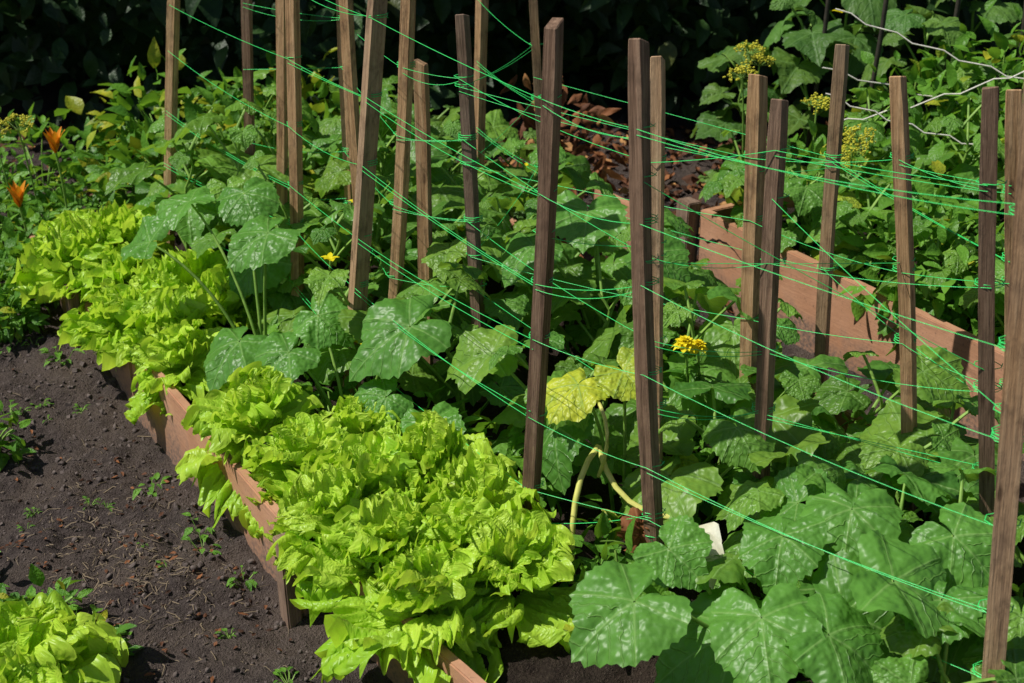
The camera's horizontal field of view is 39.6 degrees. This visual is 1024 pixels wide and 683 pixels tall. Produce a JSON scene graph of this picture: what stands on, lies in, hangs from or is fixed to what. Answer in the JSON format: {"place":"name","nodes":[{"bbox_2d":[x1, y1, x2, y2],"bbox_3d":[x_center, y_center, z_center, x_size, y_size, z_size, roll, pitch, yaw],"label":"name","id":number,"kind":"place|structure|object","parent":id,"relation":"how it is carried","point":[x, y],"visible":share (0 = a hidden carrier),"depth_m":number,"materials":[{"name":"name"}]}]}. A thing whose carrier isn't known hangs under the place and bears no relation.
{"place":"outdoors","nodes":[
{"label":"outdoors","id":0,"kind":"place"},
{"bbox_2d":[0,65,1023,682],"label":"ground","id":1,"kind":"structure","parent":0,"point":[312,639],"depth_m":3.18,"materials":[{"name":"soil"}]},
{"bbox_2d":[0,645,84,682],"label":"lettuce plant","id":2,"kind":"object","parent":1,"relation":"on","point":[30,669],"visible":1,"depth_m":2.37,"materials":[{"name":"green plant"}]},
{"bbox_2d":[0,590,128,682],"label":"lettuce plant","id":3,"kind":"object","parent":1,"relation":"on","point":[43,627],"visible":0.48,"depth_m":2.50,"materials":[{"name":"green plant"}]},
{"bbox_2d":[0,103,135,222],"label":"leafy weed","id":4,"kind":"object","parent":1,"relation":"on","point":[46,159],"visible":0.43,"depth_m":5.06,"materials":[{"name":"green plant"}]},
{"bbox_2d":[1,167,135,244],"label":"leafy weed","id":5,"kind":"object","parent":1,"relation":"on","point":[71,190],"visible":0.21,"depth_m":4.60,"materials":[{"name":"green plant"}]},
{"bbox_2d":[65,37,230,200],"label":"flowering shrub","id":6,"kind":"object","parent":1,"relation":"on","point":[120,107],"visible":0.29,"depth_m":4.97,"materials":[{"name":"green plant"}]},
{"bbox_2d":[0,332,298,682],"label":"weed seedlings","id":7,"kind":"object","parent":1,"relation":"on","point":[204,537],"visible":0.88,"depth_m":3.11,"materials":[{"name":"green plant"}]},
{"bbox_2d":[0,351,310,682],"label":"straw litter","id":8,"kind":"object","parent":1,"relation":"on","point":[110,601],"visible":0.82,"depth_m":2.98,"materials":[{"name":"beige plant"}]},
{"bbox_2d":[83,97,230,209],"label":"flowering shrub","id":9,"kind":"object","parent":1,"relation":"on","point":[124,154],"visible":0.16,"depth_m":4.76,"materials":[{"name":"green plant"}]},
{"bbox_2d":[144,66,314,193],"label":"flowering shrub","id":10,"kind":"object","parent":1,"relation":"on","point":[218,95],"visible":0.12,"depth_m":4.86,"materials":[{"name":"green plant"}]},
{"bbox_2d":[0,73,885,313],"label":"fallen leaves","id":11,"kind":"object","parent":1,"relation":"on","point":[598,161],"visible":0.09,"depth_m":4.94,"materials":[{"name":"brown plant"}]},
{"bbox_2d":[0,0,1023,161],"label":"hedge","id":12,"kind":"object","parent":1,"relation":"on","point":[44,42],"visible":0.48,"depth_m":5.73,"materials":[{"name":"green plant"}]},
{"bbox_2d":[29,185,1023,682],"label":"raised garden bed","id":13,"kind":"object","parent":1,"relation":"on","point":[171,437],"visible":0.22,"depth_m":3.02,"materials":[{"name":"brown wood"}]},
{"bbox_2d":[175,193,1023,682],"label":"bed soil","id":14,"kind":"structure","parent":13,"relation":"in","point":[527,663],"depth_m":2.94,"materials":[{"name":"brown soil"}]},
{"bbox_2d":[11,214,122,307],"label":"lettuce plant","id":15,"kind":"object","parent":14,"relation":"on","point":[44,274],"visible":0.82,"depth_m":3.92,"materials":[{"name":"green plant"}]},
{"bbox_2d":[57,274,160,354],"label":"lettuce plant","id":16,"kind":"object","parent":14,"relation":"on","point":[115,303],"visible":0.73,"depth_m":3.60,"materials":[{"name":"green plant"}]},
{"bbox_2d":[64,241,161,314],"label":"lettuce plant","id":17,"kind":"object","parent":14,"relation":"on","point":[113,266],"visible":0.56,"depth_m":3.87,"materials":[{"name":"green plant"}]},
{"bbox_2d":[96,284,223,375],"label":"lettuce plant","id":18,"kind":"object","parent":14,"relation":"on","point":[174,304],"visible":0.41,"depth_m":3.54,"materials":[{"name":"green plant"}]},
{"bbox_2d":[164,0,179,248],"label":"garden stake","id":19,"kind":"object","parent":14,"relation":"in","point":[172,61],"visible":0.57,"depth_m":4.07,"materials":[{"name":"brown wood"}]},
{"bbox_2d":[105,103,242,284],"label":"cucumber plant","id":20,"kind":"object","parent":14,"relation":"on","point":[189,228],"visible":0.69,"depth_m":3.94,"materials":[{"name":"green plant"}]},
{"bbox_2d":[132,246,229,293],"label":"lettuce plant","id":21,"kind":"object","parent":14,"relation":"on","point":[203,262],"visible":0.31,"depth_m":3.78,"materials":[{"name":"green plant"}]},
{"bbox_2d":[124,319,241,424],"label":"lettuce plant","id":22,"kind":"object","parent":14,"relation":"on","point":[176,356],"visible":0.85,"depth_m":3.40,"materials":[{"name":"green plant"}]},
{"bbox_2d":[140,114,239,250],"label":"cucumber plant","id":23,"kind":"object","parent":14,"relation":"on","point":[185,141],"visible":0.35,"depth_m":4.26,"materials":[{"name":"green plant"}]},
{"bbox_2d":[120,176,300,390],"bbox_3d":[-0.690,-0.104,3.472,0.396,0.496,0.568,-21,32,-38],"label":"cucumber plant","id":24,"kind":"object","parent":14,"relation":"on","point":[254,243],"visible":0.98,"depth_m":3.39,"materials":[{"name":"green plant"}]},
{"bbox_2d":[192,264,272,331],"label":"lettuce plant","id":25,"kind":"object","parent":14,"relation":"on","point":[214,279],"visible":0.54,"depth_m":3.67,"materials":[{"name":"green plant"}]},
{"bbox_2d":[174,98,315,307],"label":"cucumber plant","id":26,"kind":"object","parent":14,"relation":"on","point":[246,137],"visible":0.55,"depth_m":3.82,"materials":[{"name":"green plant"}]},
{"bbox_2d":[175,361,323,527],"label":"lettuce plant","id":27,"kind":"object","parent":14,"relation":"on","point":[256,400],"visible":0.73,"depth_m":3.04,"materials":[{"name":"green plant"}]},
{"bbox_2d":[276,0,287,204],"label":"garden stake","id":28,"kind":"object","parent":14,"relation":"in","point":[282,129],"visible":0.52,"depth_m":3.76,"materials":[{"name":"brown wood"}]},
{"bbox_2d":[239,412,346,550],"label":"lettuce plant","id":29,"kind":"object","parent":14,"relation":"on","point":[295,441],"visible":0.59,"depth_m":2.92,"materials":[{"name":"green plant"}]},
{"bbox_2d":[285,0,303,339],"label":"garden stake","id":30,"kind":"object","parent":14,"relation":"in","point":[293,50],"visible":0.73,"depth_m":3.46,"materials":[{"name":"brown wood"}]},
{"bbox_2d":[226,150,372,313],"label":"cucumber plant","id":31,"kind":"object","parent":14,"relation":"on","point":[278,272],"visible":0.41,"depth_m":3.62,"materials":[{"name":"green plant"}]},
{"bbox_2d":[256,199,389,335],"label":"cucumber plant","id":32,"kind":"object","parent":14,"relation":"on","point":[286,318],"visible":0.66,"depth_m":3.53,"materials":[{"name":"green plant"}]},
{"bbox_2d":[263,462,391,596],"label":"lettuce plant","id":33,"kind":"object","parent":14,"relation":"on","point":[306,501],"visible":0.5,"depth_m":2.70,"materials":[{"name":"green plant"}]},
{"bbox_2d":[266,429,416,544],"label":"lettuce plant","id":34,"kind":"object","parent":14,"relation":"on","point":[375,458],"visible":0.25,"depth_m":2.83,"materials":[{"name":"green plant"}]},
{"bbox_2d":[339,0,372,304],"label":"garden stake","id":35,"kind":"object","parent":14,"relation":"on","point":[349,67],"visible":0.41,"depth_m":3.58,"materials":[{"name":"brown wood"}]},
{"bbox_2d":[254,292,466,433],"bbox_3d":[-0.305,0.104,3.150,0.569,0.394,0.258,16,29,30],"label":"cucumber plant","id":36,"kind":"object","parent":14,"relation":"on","point":[388,349],"visible":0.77,"depth_m":3.08,"materials":[{"name":"green plant"}]},
{"bbox_2d":[318,395,402,442],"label":"lettuce plant","id":37,"kind":"object","parent":14,"relation":"on","point":[351,416],"visible":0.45,"depth_m":3.02,"materials":[{"name":"green plant"}]},
{"bbox_2d":[343,0,387,394],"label":"garden stake","id":38,"kind":"object","parent":14,"relation":"on","point":[373,58],"visible":0.68,"depth_m":3.08,"materials":[{"name":"brown wood"}]},
{"bbox_2d":[314,145,417,303],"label":"cucumber plant","id":39,"kind":"object","parent":14,"relation":"on","point":[334,174],"visible":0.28,"depth_m":3.81,"materials":[{"name":"green plant"}]},
{"bbox_2d":[298,267,439,404],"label":"cucumber plant","id":40,"kind":"object","parent":14,"relation":"on","point":[320,282],"visible":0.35,"depth_m":3.25,"materials":[{"name":"green plant"}]},
{"bbox_2d":[290,488,469,626],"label":"lettuce plant","id":41,"kind":"object","parent":14,"relation":"on","point":[372,529],"visible":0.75,"depth_m":2.65,"materials":[{"name":"green plant"}]},
{"bbox_2d":[337,118,458,263],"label":"cucumber plant","id":42,"kind":"object","parent":14,"relation":"on","point":[438,173],"visible":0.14,"depth_m":4.02,"materials":[{"name":"green plant"}]},
{"bbox_2d":[388,0,415,298],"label":"garden stake","id":43,"kind":"object","parent":14,"relation":"on","point":[404,113],"visible":0.6,"depth_m":3.27,"materials":[{"name":"brown wood"}]},
{"bbox_2d":[310,543,503,682],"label":"lettuce plant","id":44,"kind":"object","parent":14,"relation":"on","point":[362,630],"visible":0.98,"depth_m":2.50,"materials":[{"name":"green plant"}]},
{"bbox_2d":[414,59,433,364],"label":"garden stake","id":45,"kind":"object","parent":14,"relation":"in","point":[423,156],"visible":0.66,"depth_m":3.37,"materials":[{"name":"brown wood"}]},
{"bbox_2d":[371,185,505,349],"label":"cucumber plant","id":46,"kind":"object","parent":14,"relation":"on","point":[440,209],"visible":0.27,"depth_m":3.59,"materials":[{"name":"green plant"}]},
{"bbox_2d":[394,410,492,482],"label":"lettuce plant","id":47,"kind":"object","parent":14,"relation":"on","point":[434,441],"visible":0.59,"depth_m":2.88,"materials":[{"name":"green plant"}]},
{"bbox_2d":[408,495,504,588],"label":"lettuce plant","id":48,"kind":"object","parent":14,"relation":"on","point":[451,523],"visible":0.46,"depth_m":2.65,"materials":[{"name":"green plant"}]},
{"bbox_2d":[403,261,527,427],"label":"cucumber plant","id":49,"kind":"object","parent":14,"relation":"on","point":[510,388],"visible":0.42,"depth_m":3.21,"materials":[{"name":"green plant"}]},
{"bbox_2d":[455,14,486,402],"bbox_3d":[-0.088,-0.252,3.305,0.031,1.024,0.044,5,26,17],"label":"garden stake","id":50,"kind":"object","parent":14,"relation":"on","point":[467,114],"visible":0.71,"depth_m":3.22,"materials":[{"name":"brown wood"}]},
{"bbox_2d":[473,0,488,172],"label":"garden stake","id":51,"kind":"object","parent":14,"relation":"on","point":[481,31],"visible":0.51,"depth_m":4.14,"materials":[{"name":"brown wood"}]},
{"bbox_2d":[396,218,580,405],"bbox_3d":[-0.055,-0.066,3.481,0.453,0.438,0.356,0,25,0],"label":"cucumber plant","id":52,"kind":"object","parent":14,"relation":"on","point":[517,306],"visible":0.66,"depth_m":3.40,"materials":[{"name":"green plant"}]},
{"bbox_2d":[422,445,555,524],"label":"lettuce plant","id":53,"kind":"object","parent":14,"relation":"on","point":[481,475],"visible":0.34,"depth_m":2.76,"materials":[{"name":"green plant"}]},
{"bbox_2d":[436,508,586,653],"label":"lettuce plant","id":54,"kind":"object","parent":14,"relation":"on","point":[528,551],"visible":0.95,"depth_m":2.58,"materials":[{"name":"green plant"}]},
{"bbox_2d":[480,137,593,244],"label":"cucumber plant","id":55,"kind":"object","parent":14,"relation":"on","point":[576,175],"visible":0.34,"depth_m":4.08,"materials":[{"name":"green plant"}]},
{"bbox_2d":[445,324,631,502],"bbox_3d":[0.073,0.159,3.042,0.384,0.403,0.311,15,29,29],"label":"cucumber plant","id":56,"kind":"object","parent":14,"relation":"on","point":[475,359],"visible":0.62,"depth_m":2.96,"materials":[{"name":"green plant"}]},
{"bbox_2d":[522,17,563,509],"bbox_3d":[0.051,-0.009,2.642,0.037,1.182,0.044,13,27,22],"label":"garden stake","id":57,"kind":"object","parent":14,"relation":"in","point":[550,121],"visible":0.81,"depth_m":2.55,"materials":[{"name":"brown wood"}]},
{"bbox_2d":[505,219,632,357],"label":"cucumber plant","id":58,"kind":"object","parent":14,"relation":"on","point":[576,267],"visible":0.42,"depth_m":3.48,"materials":[{"name":"green plant"}]},
{"bbox_2d":[499,190,689,364],"bbox_3d":[0.193,-0.085,3.424,0.449,0.502,0.252,0,25,0],"label":"cucumber plant","id":59,"kind":"object","parent":14,"relation":"on","point":[570,226],"visible":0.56,"depth_m":3.34,"materials":[{"name":"green plant"}]},
{"bbox_2d":[548,511,675,636],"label":"leafy weed","id":60,"kind":"object","parent":14,"relation":"on","point":[603,527],"visible":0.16,"depth_m":2.63,"materials":[{"name":"green plant"}]},
{"bbox_2d":[550,232,680,408],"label":"cucumber plant","id":61,"kind":"object","parent":14,"relation":"on","point":[602,340],"visible":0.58,"depth_m":3.34,"materials":[{"name":"green plant"}]},
{"bbox_2d":[545,346,698,518],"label":"cucumber plant","id":62,"kind":"object","parent":14,"relation":"on","point":[569,396],"visible":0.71,"depth_m":2.79,"materials":[{"name":"yellow plant"}]},
{"bbox_2d":[628,38,664,545],"bbox_3d":[0.246,0.048,2.520,0.121,1.184,0.045,0,25,1],"label":"garden stake","id":63,"kind":"object","parent":14,"relation":"on","point":[639,88],"visible":0.82,"depth_m":2.44,"materials":[{"name":"brown wood"}]},
{"bbox_2d":[569,400,723,588],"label":"plant stem","id":64,"kind":"object","parent":14,"relation":"on","point":[712,529],"visible":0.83,"depth_m":2.73,"materials":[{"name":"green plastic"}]},
{"bbox_2d":[650,56,664,468],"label":"garden stake","id":65,"kind":"object","parent":14,"relation":"in","point":[657,90],"visible":0.45,"depth_m":2.60,"materials":[{"name":"brown wood"}]},
{"bbox_2d":[605,277,758,445],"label":"cucumber plant","id":66,"kind":"object","parent":14,"relation":"on","point":[713,299],"visible":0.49,"depth_m":3.08,"materials":[{"name":"green plant"}]},
{"bbox_2d":[614,381,820,523],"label":"cucumber plant","id":67,"kind":"object","parent":14,"relation":"on","point":[732,443],"visible":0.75,"depth_m":2.79,"materials":[{"name":"green plant"}]},
{"bbox_2d":[663,274,802,392],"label":"cucumber plant","id":68,"kind":"object","parent":14,"relation":"on","point":[721,340],"visible":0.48,"depth_m":3.16,"materials":[{"name":"green plant"}]},
{"bbox_2d":[569,513,947,682],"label":"cucumber plant","id":69,"kind":"object","parent":14,"relation":"on","point":[783,638],"visible":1,"depth_m":2.30,"materials":[{"name":"green plant"}]},
{"bbox_2d":[752,99,788,479],"bbox_3d":[0.485,0.038,2.719,0.035,1.033,0.044,12,28,26],"label":"garden stake","id":70,"kind":"object","parent":14,"relation":"on","point":[777,134],"visible":0.67,"depth_m":2.62,"materials":[{"name":"brown wood"}]},
{"bbox_2d":[654,542,902,682],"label":"cucumber plant","id":71,"kind":"object","parent":14,"relation":"on","point":[689,657],"visible":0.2,"depth_m":2.40,"materials":[{"name":"green plant"}]},
{"bbox_2d":[719,364,846,528],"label":"cucumber plant","id":72,"kind":"object","parent":14,"relation":"on","point":[794,401],"visible":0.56,"depth_m":2.90,"materials":[{"name":"green plant"}]},
{"bbox_2d":[711,430,899,596],"bbox_3d":[0.559,0.358,2.698,0.379,0.332,0.404,0,25,0],"label":"cucumber plant","id":73,"kind":"object","parent":14,"relation":"on","point":[749,499],"visible":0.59,"depth_m":2.65,"materials":[{"name":"green plant"}]},
{"bbox_2d":[775,344,970,442],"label":"cucumber plant","id":74,"kind":"object","parent":14,"relation":"on","point":[833,396],"visible":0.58,"depth_m":3.03,"materials":[{"name":"green plant"}]},
{"bbox_2d":[758,463,992,659],"bbox_3d":[0.658,0.441,2.500,0.352,0.330,0.490,-4,25,-9],"label":"cucumber plant","id":75,"kind":"object","parent":14,"relation":"on","point":[963,550],"visible":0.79,"depth_m":2.48,"materials":[{"name":"green plant"}]},
{"bbox_2d":[834,422,960,522],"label":"cucumber plant","id":76,"kind":"object","parent":14,"relation":"on","point":[864,457],"visible":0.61,"depth_m":2.73,"materials":[{"name":"green plant"}]},
{"bbox_2d":[889,76,916,510],"bbox_3d":[0.781,-0.017,2.820,0.034,1.055,0.047,6,29,29],"label":"garden stake","id":77,"kind":"object","parent":14,"relation":"in","point":[900,139],"visible":0.73,"depth_m":2.72,"materials":[{"name":"brown wood"}]},
{"bbox_2d":[848,394,1023,525],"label":"cucumber plant","id":78,"kind":"object","parent":14,"relation":"on","point":[964,448],"visible":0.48,"depth_m":2.88,"materials":[{"name":"green plant"}]},
{"bbox_2d":[870,601,1023,682],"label":"cucumber plant","id":79,"kind":"object","parent":14,"relation":"on","point":[911,664],"visible":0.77,"depth_m":2.24,"materials":[{"name":"green plant"}]},
{"bbox_2d":[931,584,1023,680],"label":"cucumber plant","id":80,"kind":"object","parent":14,"relation":"on","point":[965,651],"visible":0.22,"depth_m":2.30,"materials":[{"name":"green plant"}]},
{"bbox_2d":[978,86,998,516],"bbox_3d":[0.847,0.085,2.532,0.040,1.114,0.054,1,26,18],"label":"garden stake","id":81,"kind":"object","parent":14,"relation":"on","point":[987,228],"visible":0.69,"depth_m":2.43,"materials":[{"name":"brown wood"}]},
{"bbox_2d":[243,3,1006,473],"bbox_3d":[0.027,-0.312,3.126,0.350,0.565,2.222,-21,32,-37],"label":"garden twine netting","id":82,"kind":"object","parent":81,"relation":"attached to","point":[463,137],"visible":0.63,"depth_m":2.71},
{"bbox_2d":[981,86,1023,682],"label":"garden stake","id":83,"kind":"object","parent":14,"relation":"on","point":[1010,449],"visible":0.98,"depth_m":2.04,"materials":[{"name":"brown wood"}]},
{"bbox_2d":[164,0,1023,677],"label":"garden twine netting","id":84,"kind":"object","parent":83,"relation":"attached to","point":[994,438],"visible":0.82,"depth_m":2.45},
{"bbox_2d":[1004,89,1021,354],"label":"garden stake","id":85,"kind":"object","parent":14,"relation":"on","point":[1013,104],"visible":0.32,"depth_m":2.49,"materials":[{"name":"brown wood"}]},
{"bbox_2d":[690,42,796,182],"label":"squash plant","id":86,"kind":"object","parent":1,"relation":"on","point":[714,91],"visible":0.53,"depth_m":5.01,"materials":[{"name":"green plant"}]},
{"bbox_2d":[739,74,767,391],"bbox_3d":[0.506,-0.075,2.999,0.034,1.002,0.045,14,30,32],"label":"garden stake","id":87,"kind":"object","parent":1,"relation":"on","point":[756,121],"visible":0.53,"depth_m":2.89,"materials":[{"name":"brown wood"}]},
{"bbox_2d":[594,169,1023,460],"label":"raised garden bed","id":88,"kind":"object","parent":1,"relation":"on","point":[801,298],"visible":0.32,"depth_m":3.88,"materials":[{"name":"brown wood"}]},
{"bbox_2d":[696,196,1003,342],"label":"bed soil","id":89,"kind":"structure","parent":88,"relation":"in","point":[796,247],"depth_m":4.19,"materials":[{"name":"brown soil"}]},
{"bbox_2d":[719,119,873,259],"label":"bean plant","id":90,"kind":"object","parent":89,"relation":"on","point":[818,146],"visible":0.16,"depth_m":4.07,"materials":[{"name":"green plant"}]},
{"bbox_2d":[742,152,873,274],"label":"cucumber plant","id":91,"kind":"object","parent":89,"relation":"on","point":[808,199],"visible":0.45,"depth_m":3.94,"materials":[{"name":"green plant"}]},
{"bbox_2d":[804,177,933,282],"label":"cucumber plant","id":92,"kind":"object","parent":89,"relation":"on","point":[848,217],"visible":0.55,"depth_m":3.81,"materials":[{"name":"green plant"}]},
{"bbox_2d":[840,87,938,205],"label":"cucumber plant","id":93,"kind":"object","parent":89,"relation":"on","point":[917,142],"visible":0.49,"depth_m":4.26,"materials":[{"name":"green plant"}]},
{"bbox_2d":[834,141,974,298],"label":"bean plant","id":94,"kind":"object","parent":89,"relation":"on","point":[935,152],"visible":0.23,"depth_m":3.85,"materials":[{"name":"green plant"}]},
{"bbox_2d":[835,179,1004,355],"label":"bean plant","id":95,"kind":"object","parent":89,"relation":"on","point":[880,250],"visible":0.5,"depth_m":3.64,"materials":[{"name":"green plant"}]},
{"bbox_2d":[845,31,1018,212],"bbox_3d":[1.335,-0.635,4.503,0.679,0.680,0.576,0,25,0],"label":"leafy bush","id":96,"kind":"object","parent":89,"relation":"on","point":[913,74],"visible":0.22,"depth_m":4.40,"materials":[{"name":"green plant"}]},
{"bbox_2d":[876,214,1004,335],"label":"cucumber plant","id":97,"kind":"object","parent":89,"relation":"on","point":[956,267],"visible":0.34,"depth_m":3.61,"materials":[{"name":"green plant"}]},
{"bbox_2d":[911,95,1004,240],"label":"cucumber plant","id":98,"kind":"object","parent":89,"relation":"on","point":[963,169],"visible":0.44,"depth_m":4.03,"materials":[{"name":"green plant"}]},
{"bbox_2d":[907,0,1023,230],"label":"leafy bush","id":99,"kind":"object","parent":89,"relation":"on","point":[995,54],"visible":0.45,"depth_m":4.30,"materials":[{"name":"green plant"}]},
{"bbox_2d":[763,0,865,182],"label":"squash plant","id":100,"kind":"object","parent":1,"relation":"on","point":[813,45],"visible":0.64,"depth_m":4.76,"materials":[{"name":"green plant"}]},
{"bbox_2d":[814,44,849,383],"bbox_3d":[0.737,-0.210,3.315,0.034,0.980,0.052,9,27,22],"label":"garden stake","id":101,"kind":"object","parent":1,"relation":"on","point":[834,145],"visible":0.77,"depth_m":3.25,"materials":[{"name":"brown wood"}]},
{"bbox_2d":[791,0,900,174],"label":"squash plant","id":102,"kind":"object","parent":1,"relation":"on","point":[868,12],"visible":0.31,"depth_m":4.90,"materials":[{"name":"green plant"}]},
{"bbox_2d":[851,4,981,176],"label":"squash plant","id":103,"kind":"object","parent":1,"relation":"on","point":[902,23],"visible":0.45,"depth_m":4.55,"materials":[{"name":"green plant"}]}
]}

